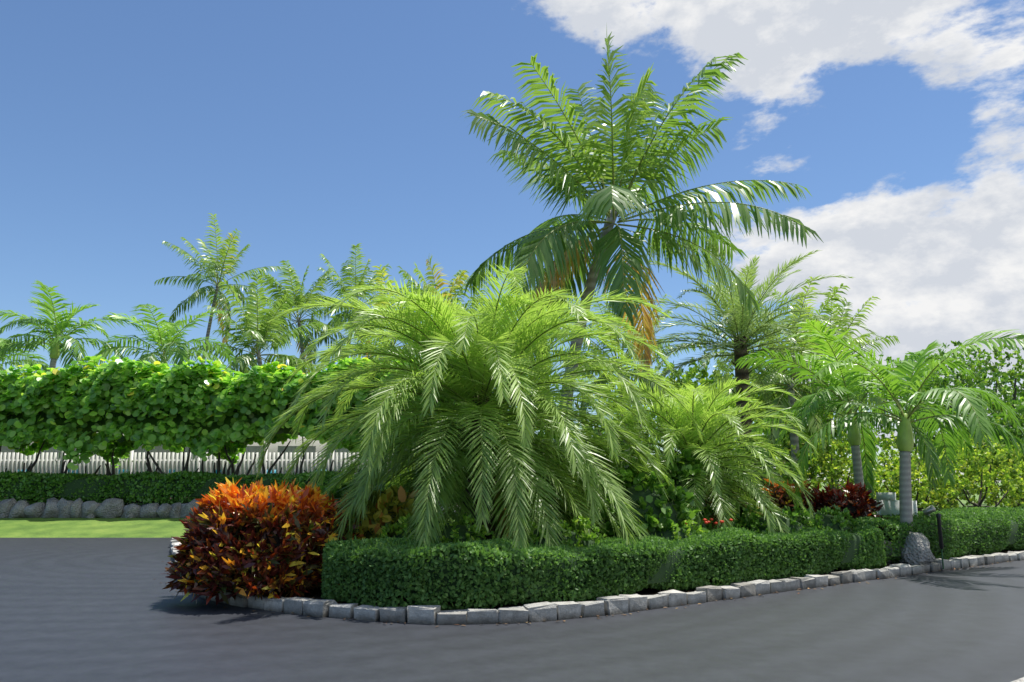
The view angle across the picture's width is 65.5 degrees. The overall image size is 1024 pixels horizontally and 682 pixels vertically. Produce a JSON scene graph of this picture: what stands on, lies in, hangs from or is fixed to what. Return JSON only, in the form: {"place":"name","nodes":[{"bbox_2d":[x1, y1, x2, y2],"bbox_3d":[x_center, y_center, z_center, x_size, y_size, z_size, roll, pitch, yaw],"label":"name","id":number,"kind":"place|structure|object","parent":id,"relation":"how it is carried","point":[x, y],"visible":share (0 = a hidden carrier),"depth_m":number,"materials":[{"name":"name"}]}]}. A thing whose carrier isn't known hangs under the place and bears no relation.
{"place":"outdoors","nodes":[
{"label":"outdoors","id":0,"kind":"place"},
{"bbox_2d":[0,280,146,371],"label":"palm leaves","id":1,"kind":"object","parent":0,"point":[57,328],"depth_m":33.24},
{"bbox_2d":[50,343,59,358],"bbox_3d":[-19.187,0.404,33.444,0.363,0.709,0.364,0,-10,0],"label":"palm crownshaft","id":2,"kind":"object","parent":1,"relation":"attached to","point":[55,352],"visible":0.91,"depth_m":33.32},
{"bbox_2d":[0,288,125,360],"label":"palm rachis","id":3,"kind":"object","parent":1,"relation":"on","point":[50,334],"visible":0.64,"depth_m":33.38,"materials":[{"name":"green"}]},
{"bbox_2d":[30,497,189,502],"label":"raised bed ground","id":4,"kind":"structure","parent":0,"point":[142,501],"depth_m":25.62,"materials":[{"name":"brown soil"}]},
{"bbox_2d":[0,336,69,378],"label":"palm leaves","id":5,"kind":"object","parent":4,"relation":"on","point":[30,362],"visible":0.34,"depth_m":36.06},
{"bbox_2d":[81,304,236,374],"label":"palm leaves","id":6,"kind":"object","parent":4,"relation":"on","point":[167,338],"visible":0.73,"depth_m":34.09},
{"bbox_2d":[102,306,230,361],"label":"palm rachis","id":7,"kind":"object","parent":6,"relation":"attached to","point":[172,341],"visible":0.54,"depth_m":34.41,"materials":[{"name":"green"}]},
{"bbox_2d":[154,213,283,364],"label":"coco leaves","id":8,"kind":"object","parent":4,"relation":"on","point":[209,267],"depth_m":59.16,"materials":[{"name":"green plant"}]},
{"bbox_2d":[165,222,281,330],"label":"coconut palm rachis","id":9,"kind":"object","parent":8,"relation":"on","point":[216,271],"visible":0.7,"depth_m":59.45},
{"bbox_2d":[0,432,440,474],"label":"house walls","id":10,"kind":"structure","parent":4,"relation":"on","point":[276,447],"depth_m":30.66,"materials":[{"name":"white paint"}]},
{"bbox_2d":[0,354,458,498],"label":"hedge","id":11,"kind":"object","parent":4,"relation":"on","point":[126,386],"depth_m":25.92,"materials":[{"name":"green plant"}]},
{"bbox_2d":[0,444,465,475],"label":"picket fence","id":12,"kind":"object","parent":4,"relation":"on","point":[131,461],"visible":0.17,"depth_m":28.38,"materials":[{"name":"white paint"}]},
{"bbox_2d":[185,274,324,376],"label":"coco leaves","id":13,"kind":"object","parent":4,"relation":"on","point":[264,316],"depth_m":42.27,"materials":[{"name":"green plant"}]},
{"bbox_2d":[212,292,313,367],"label":"coconut palm rachis","id":14,"kind":"object","parent":13,"relation":"on","point":[254,347],"visible":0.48,"depth_m":42.44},
{"bbox_2d":[242,260,353,373],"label":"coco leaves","id":15,"kind":"object","parent":4,"relation":"on","point":[298,300],"depth_m":52.56,"materials":[{"name":"green plant"}]},
{"bbox_2d":[274,266,331,359],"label":"coconut palm rachis","id":16,"kind":"object","parent":15,"relation":"on","point":[296,321],"visible":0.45,"depth_m":52.87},
{"bbox_2d":[294,243,410,356],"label":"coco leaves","id":17,"kind":"object","parent":4,"relation":"on","point":[363,294],"depth_m":55.90,"materials":[{"name":"green plant"}]},
{"bbox_2d":[324,263,400,355],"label":"coconut palm rachis","id":18,"kind":"object","parent":17,"relation":"on","point":[355,288],"visible":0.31,"depth_m":56.01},
{"bbox_2d":[315,264,440,365],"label":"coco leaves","id":19,"kind":"object","parent":4,"relation":"on","point":[337,321],"depth_m":40.02,"materials":[{"name":"green plant"}]},
{"bbox_2d":[326,273,422,355],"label":"coconut palm rachis","id":20,"kind":"object","parent":19,"relation":"on","point":[388,324],"visible":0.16,"depth_m":40.32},
{"bbox_2d":[390,255,499,344],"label":"coco leaves","id":21,"kind":"object","parent":4,"relation":"on","point":[462,278],"visible":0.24,"depth_m":44.76,"materials":[{"name":"green plant"}]},
{"bbox_2d":[18,470,275,473],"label":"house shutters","id":22,"kind":"object","parent":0,"point":[169,471],"visible":0.09,"depth_m":30.57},
{"bbox_2d":[0,517,462,537],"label":"berm grass","id":23,"kind":"structure","parent":0,"point":[119,527],"depth_m":23.14,"materials":[{"name":"green plant"}]},
{"bbox_2d":[0,497,457,517],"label":"stone wall","id":24,"kind":"structure","parent":23,"relation":"on","point":[54,507],"depth_m":24.95,"materials":[{"name":"grey stone"}]},
{"bbox_2d":[0,469,495,505],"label":"hedge","id":25,"kind":"object","parent":24,"relation":"on","point":[138,475],"depth_m":25.44,"materials":[{"name":"green plant"}]},
{"bbox_2d":[0,538,1023,681],"bbox_3d":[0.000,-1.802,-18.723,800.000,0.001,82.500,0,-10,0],"label":"road asphalt","id":26,"kind":"structure","parent":0,"point":[92,610],"depth_m":7.85,"materials":[{"name":"grey asphalt"}]},
{"bbox_2d":[163,477,361,604],"bbox_3d":[-3.191,2.592,10.499,2.600,1.583,2.622,0,-10,0],"label":"shrub","id":27,"kind":"object","parent":26,"relation":"on","point":[207,563],"depth_m":9.77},
{"bbox_2d":[319,484,442,583],"bbox_3d":[-1.857,2.728,11.079,2.050,1.513,1.764,0,-10,0],"label":"yellow croton","id":28,"kind":"object","parent":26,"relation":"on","point":[389,505],"depth_m":10.78,"materials":[{"name":"yellow plant"}]},
{"bbox_2d":[375,513,495,543],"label":"shrub leaves","id":29,"kind":"object","parent":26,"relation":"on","point":[482,532],"depth_m":10.45,"materials":[{"name":"green plant"}]},
{"bbox_2d":[510,515,610,546],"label":"shrub leaves","id":30,"kind":"object","parent":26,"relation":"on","point":[584,536],"depth_m":10.49,"materials":[{"name":"green plant"}]},
{"bbox_2d":[495,426,647,537],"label":"shrub leaves","id":31,"kind":"object","parent":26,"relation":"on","point":[586,442],"depth_m":14.59,"materials":[{"name":"green plant"}]},
{"bbox_2d":[171,538,1023,624],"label":"curb stones","id":32,"kind":"object","parent":26,"relation":"on","point":[414,613],"visible":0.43,"depth_m":9.34,"materials":[{"name":"grey stone"}]},
{"bbox_2d":[320,523,886,609],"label":"hedge leaves","id":33,"kind":"object","parent":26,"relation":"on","point":[335,554],"depth_m":9.43,"materials":[{"name":"green plant"}]},
{"bbox_2d":[685,518,732,524],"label":"ixora flowers","id":34,"kind":"object","parent":33,"relation":"on","point":[708,522],"visible":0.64,"depth_m":11.98,"materials":[{"name":"red plant"}]},
{"bbox_2d":[575,468,701,537],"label":"shrub leaves","id":35,"kind":"object","parent":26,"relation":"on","point":[679,495],"depth_m":11.67,"materials":[{"name":"green plant"}]},
{"bbox_2d":[460,31,823,441],"bbox_3d":[2.919,-1.220,18.737,8.323,11.880,7.900,0,-10,0],"label":"coconut","id":36,"kind":"object","parent":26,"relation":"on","point":[557,271],"depth_m":18.58,"materials":[{"name":"green plant"}]},
{"bbox_2d":[477,48,803,362],"bbox_3d":[2.795,-3.217,18.983,7.736,7.189,7.418,0,-10,0],"label":"coconut rachis","id":37,"kind":"object","parent":36,"relation":"attached to","point":[613,209],"visible":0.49,"depth_m":18.86,"materials":[{"name":"green plant"}]},
{"bbox_2d":[633,519,712,581],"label":"shrub leaves","id":38,"kind":"object","parent":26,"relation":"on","point":[688,529],"depth_m":11.37,"materials":[{"name":"green plant"}]},
{"bbox_2d":[620,449,730,529],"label":"shrub leaves","id":39,"kind":"object","parent":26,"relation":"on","point":[690,463],"depth_m":12.98,"materials":[{"name":"green plant"}]},
{"bbox_2d":[696,434,806,524],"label":"shrub leaves","id":40,"kind":"object","parent":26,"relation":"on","point":[784,475],"depth_m":15.92,"materials":[{"name":"green plant"}]},
{"bbox_2d":[731,504,837,570],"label":"shrub leaves","id":41,"kind":"object","parent":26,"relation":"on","point":[754,522],"depth_m":12.78,"materials":[{"name":"green plant"}]},
{"bbox_2d":[786,504,872,553],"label":"shrub leaves","id":42,"kind":"object","parent":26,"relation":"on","point":[838,517],"depth_m":13.51,"materials":[{"name":"green plant"}]},
{"bbox_2d":[806,480,889,539],"bbox_3d":[6.172,3.381,14.891,1.821,1.562,1.786,0,-10,0],"label":"croton","id":43,"kind":"object","parent":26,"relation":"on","point":[859,494],"depth_m":14.69,"materials":[{"name":"red plant"}]},
{"bbox_2d":[936,513,943,548],"bbox_3d":[7.330,3.252,13.642,0.080,0.601,0.084,0,-10,0],"label":"post","id":44,"kind":"object","parent":26,"relation":"on","point":[939,526],"visible":1,"depth_m":13.62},
{"bbox_2d":[941,549,943,568],"bbox_3d":[7.330,3.699,13.562,0.021,0.354,0.024,0,-10,0],"label":"bollard light stake","id":45,"kind":"object","parent":44,"relation":"attached to","point":[942,558],"visible":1,"depth_m":13.55,"materials":[{"name":"black metal"}]},
{"bbox_2d":[0,0,1023,482],"label":"sky","id":46,"kind":"structure","parent":0,"point":[309,129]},
{"bbox_2d":[124,483,1017,505],"bbox_3d":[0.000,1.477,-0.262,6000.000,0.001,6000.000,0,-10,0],"label":"ground","id":47,"kind":"structure","parent":0,"point":[999,484],"depth_m":233.12,"materials":[{"name":"green soil"}]},
{"bbox_2d":[396,284,541,407],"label":"palm leaves","id":48,"kind":"object","parent":47,"relation":"on","point":[472,300],"depth_m":29.65,"materials":[{"name":"green plant"}]},
{"bbox_2d":[495,267,615,437],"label":"palm leaves","id":49,"kind":"object","parent":47,"relation":"on","point":[598,372],"depth_m":33.00,"materials":[{"name":"green plant"}]},
{"bbox_2d":[521,269,593,375],"bbox_3d":[1.242,0.277,33.575,6.445,6.773,6.517,0,-10,0],"label":"palm rachis","id":50,"kind":"object","parent":49,"relation":"attached to","point":[555,341],"visible":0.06,"depth_m":33.30,"materials":[{"name":"green plant"}]},
{"bbox_2d":[541,345,685,450],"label":"tree leaves","id":51,"kind":"object","parent":47,"relation":"on","point":[617,393],"depth_m":39.62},
{"bbox_2d":[542,273,705,467],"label":"palm leaves","id":52,"kind":"object","parent":47,"relation":"on","point":[586,343],"depth_m":30.76,"materials":[{"name":"green plant"}]},
{"bbox_2d":[577,302,677,413],"bbox_3d":[4.185,0.481,31.172,6.162,5.876,5.848,0,-10,0],"label":"palm rachis","id":53,"kind":"object","parent":52,"relation":"attached to","point":[618,356],"visible":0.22,"depth_m":31.10,"materials":[{"name":"green plant"}]},
{"bbox_2d":[621,343,787,454],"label":"tree leaves","id":54,"kind":"object","parent":47,"relation":"on","point":[700,376],"depth_m":32.40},
{"bbox_2d":[722,383,848,487],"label":"tree leaves","id":55,"kind":"object","parent":47,"relation":"on","point":[812,472],"depth_m":28.54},
{"bbox_2d":[701,276,889,482],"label":"palm leaves","id":56,"kind":"object","parent":47,"relation":"on","point":[775,433],"depth_m":26.54,"materials":[{"name":"green plant"}]},
{"bbox_2d":[707,283,882,430],"bbox_3d":[9.454,1.149,27.264,5.944,5.925,5.135,0,-10,0],"label":"palm rachis","id":57,"kind":"object","parent":56,"relation":"attached to","point":[786,385],"visible":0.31,"depth_m":27.05,"materials":[{"name":"green plant"}]},
{"bbox_2d":[736,345,858,454],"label":"tree leaves","id":58,"kind":"object","parent":47,"relation":"on","point":[809,384],"depth_m":42.66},
{"bbox_2d":[721,350,890,459],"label":"tree leaves","id":59,"kind":"object","parent":47,"relation":"on","point":[883,430],"depth_m":34.54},
{"bbox_2d":[774,434,880,492],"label":"citrus shrub leaves","id":60,"kind":"object","parent":47,"relation":"on","point":[826,466],"depth_m":24.02,"materials":[{"name":"green plant"}]},
{"bbox_2d":[750,286,931,488],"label":"palm leaves","id":61,"kind":"object","parent":47,"relation":"on","point":[840,308],"depth_m":29.88,"materials":[{"name":"green plant"}]},
{"bbox_2d":[782,288,923,443],"bbox_3d":[11.813,1.254,30.102,6.298,6.230,5.645,3,-10,-14],"label":"palm rachis","id":62,"kind":"object","parent":61,"relation":"attached to","point":[837,334],"visible":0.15,"depth_m":29.76,"materials":[{"name":"green plant"}]},
{"bbox_2d":[828,431,936,509],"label":"citrus shrub leaves","id":63,"kind":"object","parent":47,"relation":"on","point":[882,457],"depth_m":26.03,"materials":[{"name":"green plant"}]},
{"bbox_2d":[844,505,1023,563],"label":"hedge leaves","id":64,"kind":"object","parent":47,"relation":"on","point":[955,517],"depth_m":15.02,"materials":[{"name":"green plant"}]},
{"bbox_2d":[923,505,935,518],"bbox_3d":[7.765,3.193,14.812,0.129,0.286,0.223,9,-13,-41],"label":"spot light","id":65,"kind":"object","parent":64,"relation":"on","point":[929,510],"visible":0.91,"depth_m":14.77,"materials":[{"name":"silver metal"}]},
{"bbox_2d":[871,366,1012,510],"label":"tree leaves","id":66,"kind":"object","parent":47,"relation":"on","point":[940,384],"depth_m":34.88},
{"bbox_2d":[863,342,1023,506],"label":"tree leaves","id":67,"kind":"object","parent":47,"relation":"on","point":[974,354],"depth_m":45.57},
{"bbox_2d":[911,432,997,506],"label":"citrus shrub leaves","id":68,"kind":"object","parent":47,"relation":"on","point":[923,475],"depth_m":28.29,"materials":[{"name":"green plant"}]},
{"bbox_2d":[910,344,1023,504],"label":"tree leaves","id":69,"kind":"object","parent":47,"relation":"on","point":[1000,379],"depth_m":52.10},
{"bbox_2d":[923,435,1023,507],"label":"citrus shrub leaves","id":70,"kind":"object","parent":47,"relation":"on","point":[973,470],"depth_m":21.74,"materials":[{"name":"green plant"}]},
{"bbox_2d":[926,340,1023,507],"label":"tree leaves","id":71,"kind":"object","parent":47,"relation":"on","point":[1014,370],"depth_m":37.91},
{"bbox_2d":[956,396,1023,498],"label":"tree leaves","id":72,"kind":"object","parent":47,"relation":"on","point":[1019,410],"depth_m":31.23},
{"bbox_2d":[965,442,1023,506],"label":"citrus shrub leaves","id":73,"kind":"object","parent":47,"relation":"on","point":[1003,482],"depth_m":23.54,"materials":[{"name":"green plant"}]},
{"bbox_2d":[592,398,677,460],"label":"tree leaves","id":74,"kind":"object","parent":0,"point":[635,423],"depth_m":67.41,"materials":[{"name":"green plant"}]},
{"bbox_2d":[278,543,1023,609],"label":"soil","id":75,"kind":"structure","parent":0,"point":[316,593],"depth_m":10.18,"materials":[{"name":"brown soil"}]},
{"bbox_2d":[316,481,385,505],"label":"shrub leaves","id":76,"kind":"object","parent":75,"relation":"on","point":[337,494],"depth_m":13.19,"materials":[{"name":"green plant"}]},
{"bbox_2d":[254,262,703,596],"bbox_3d":[-0.411,2.071,12.449,6.686,5.729,6.536,0,-10,0],"label":"palm tree","id":77,"kind":"object","parent":75,"relation":"on","point":[508,355],"depth_m":11.25,"materials":[{"name":"green plant"}]},
{"bbox_2d":[261,275,698,543],"bbox_3d":[-0.384,2.075,12.450,6.448,5.351,6.348,0,-10,0],"label":"big phoenix rachis","id":78,"kind":"object","parent":77,"relation":"attached to","point":[459,396],"visible":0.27,"depth_m":11.93,"materials":[{"name":"green plant"}]},
{"bbox_2d":[579,377,818,533],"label":"palm fronds","id":79,"kind":"object","parent":75,"relation":"on","point":[683,422],"depth_m":13.48,"materials":[{"name":"green plant"}]},
{"bbox_2d":[586,383,812,531],"bbox_3d":[3.238,2.490,13.942,4.222,3.310,4.046,0,-10,0],"label":"small phoenix rachis","id":80,"kind":"object","parent":79,"relation":"attached to","point":[686,443],"visible":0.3,"depth_m":13.72,"materials":[{"name":"green plant"}]},
{"bbox_2d":[615,238,880,448],"bbox_3d":[6.388,1.388,22.143,7.282,7.902,7.240,0,-10,0],"label":"date palm","id":81,"kind":"object","parent":75,"relation":"on","point":[736,310],"depth_m":21.95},
{"bbox_2d":[628,247,865,401],"bbox_3d":[6.399,-0.304,22.449,7.069,4.374,7.027,0,-10,0],"label":"date palm rachis","id":82,"kind":"object","parent":81,"relation":"attached to","point":[750,344],"visible":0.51,"depth_m":22.11,"materials":[{"name":"green"}]},
{"bbox_2d":[755,478,816,516],"bbox_3d":[5.192,3.346,15.038,1.495,1.676,1.335,0,-10,0],"label":"orange croton","id":83,"kind":"object","parent":75,"relation":"on","point":[785,495],"depth_m":14.84,"materials":[{"name":"plant"}]},
{"bbox_2d":[735,319,975,498],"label":"palm fronds","id":84,"kind":"object","parent":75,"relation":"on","point":[837,386],"visible":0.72,"depth_m":16.46,"materials":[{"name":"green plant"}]},
{"bbox_2d":[851,445,863,485],"bbox_3d":[7.150,3.233,16.286,0.330,2.227,0.330,0,-10,0],"label":"palm trunk","id":85,"kind":"object","parent":75,"relation":"on","point":[857,465],"visible":0.38,"depth_m":16.35,"materials":[{"name":"grey plant"}]},
{"bbox_2d":[847,412,860,445],"bbox_3d":[7.094,1.821,16.536,0.260,0.698,0.260,0,-10,0],"label":"palm crownshaft","id":86,"kind":"object","parent":85,"relation":"on","point":[854,437],"visible":0.73,"depth_m":16.42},
{"bbox_2d":[874,531,935,565],"bbox_3d":[6.758,3.645,13.868,1.112,0.690,0.642,-6,-12,31],"label":"coral boulder","id":87,"kind":"object","parent":75,"relation":"on","point":[915,550],"visible":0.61,"depth_m":13.53,"materials":[{"name":"grey stone"}]},
{"bbox_2d":[899,451,912,526],"bbox_3d":[7.000,2.974,14.249,0.350,2.033,0.351,-10,-14,44],"label":"palm trunk","id":88,"kind":"object","parent":75,"relation":"on","point":[905,501],"visible":0.65,"depth_m":14.24,"materials":[{"name":"grey plant"}]},
{"bbox_2d":[897,413,913,451],"bbox_3d":[7.135,1.663,14.482,0.276,0.703,0.276,10,-14,-44],"label":"palm crownshaft","id":89,"kind":"object","parent":88,"relation":"on","point":[905,439],"visible":0.99,"depth_m":14.38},
{"bbox_2d":[769,328,1023,505],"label":"palm fronds","id":90,"kind":"object","parent":89,"relation":"on","point":[896,382],"visible":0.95,"depth_m":14.19,"materials":[{"name":"green plant"}]},
{"bbox_2d":[677,363,777,452],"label":"tree leaves","id":91,"kind":"object","parent":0,"point":[714,378],"depth_m":66.41,"materials":[{"name":"green plant"}]},
{"bbox_2d":[875,492,917,515],"bbox_3d":[7.550,3.583,15.614,0.070,1.200,0.900,5,-11,-28],"label":"fence","id":92,"kind":"object","parent":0,"point":[889,501],"visible":0.39,"depth_m":15.78,"materials":[{"name":"white paint"}]},
{"bbox_2d":[820,490,1003,510],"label":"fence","id":93,"kind":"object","parent":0,"point":[964,502],"depth_m":58.80,"materials":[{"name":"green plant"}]},
{"bbox_2d":[867,443,965,511],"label":"citrus shrub leaves","id":94,"kind":"object","parent":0,"point":[922,488],"depth_m":21.00,"materials":[{"name":"green plant"}]},
{"bbox_2d":[1012,677,1023,681],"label":"road marking","id":95,"kind":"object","parent":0,"point":[1020,679],"depth_m":6.08,"materials":[{"name":"white paint"}]}
]}

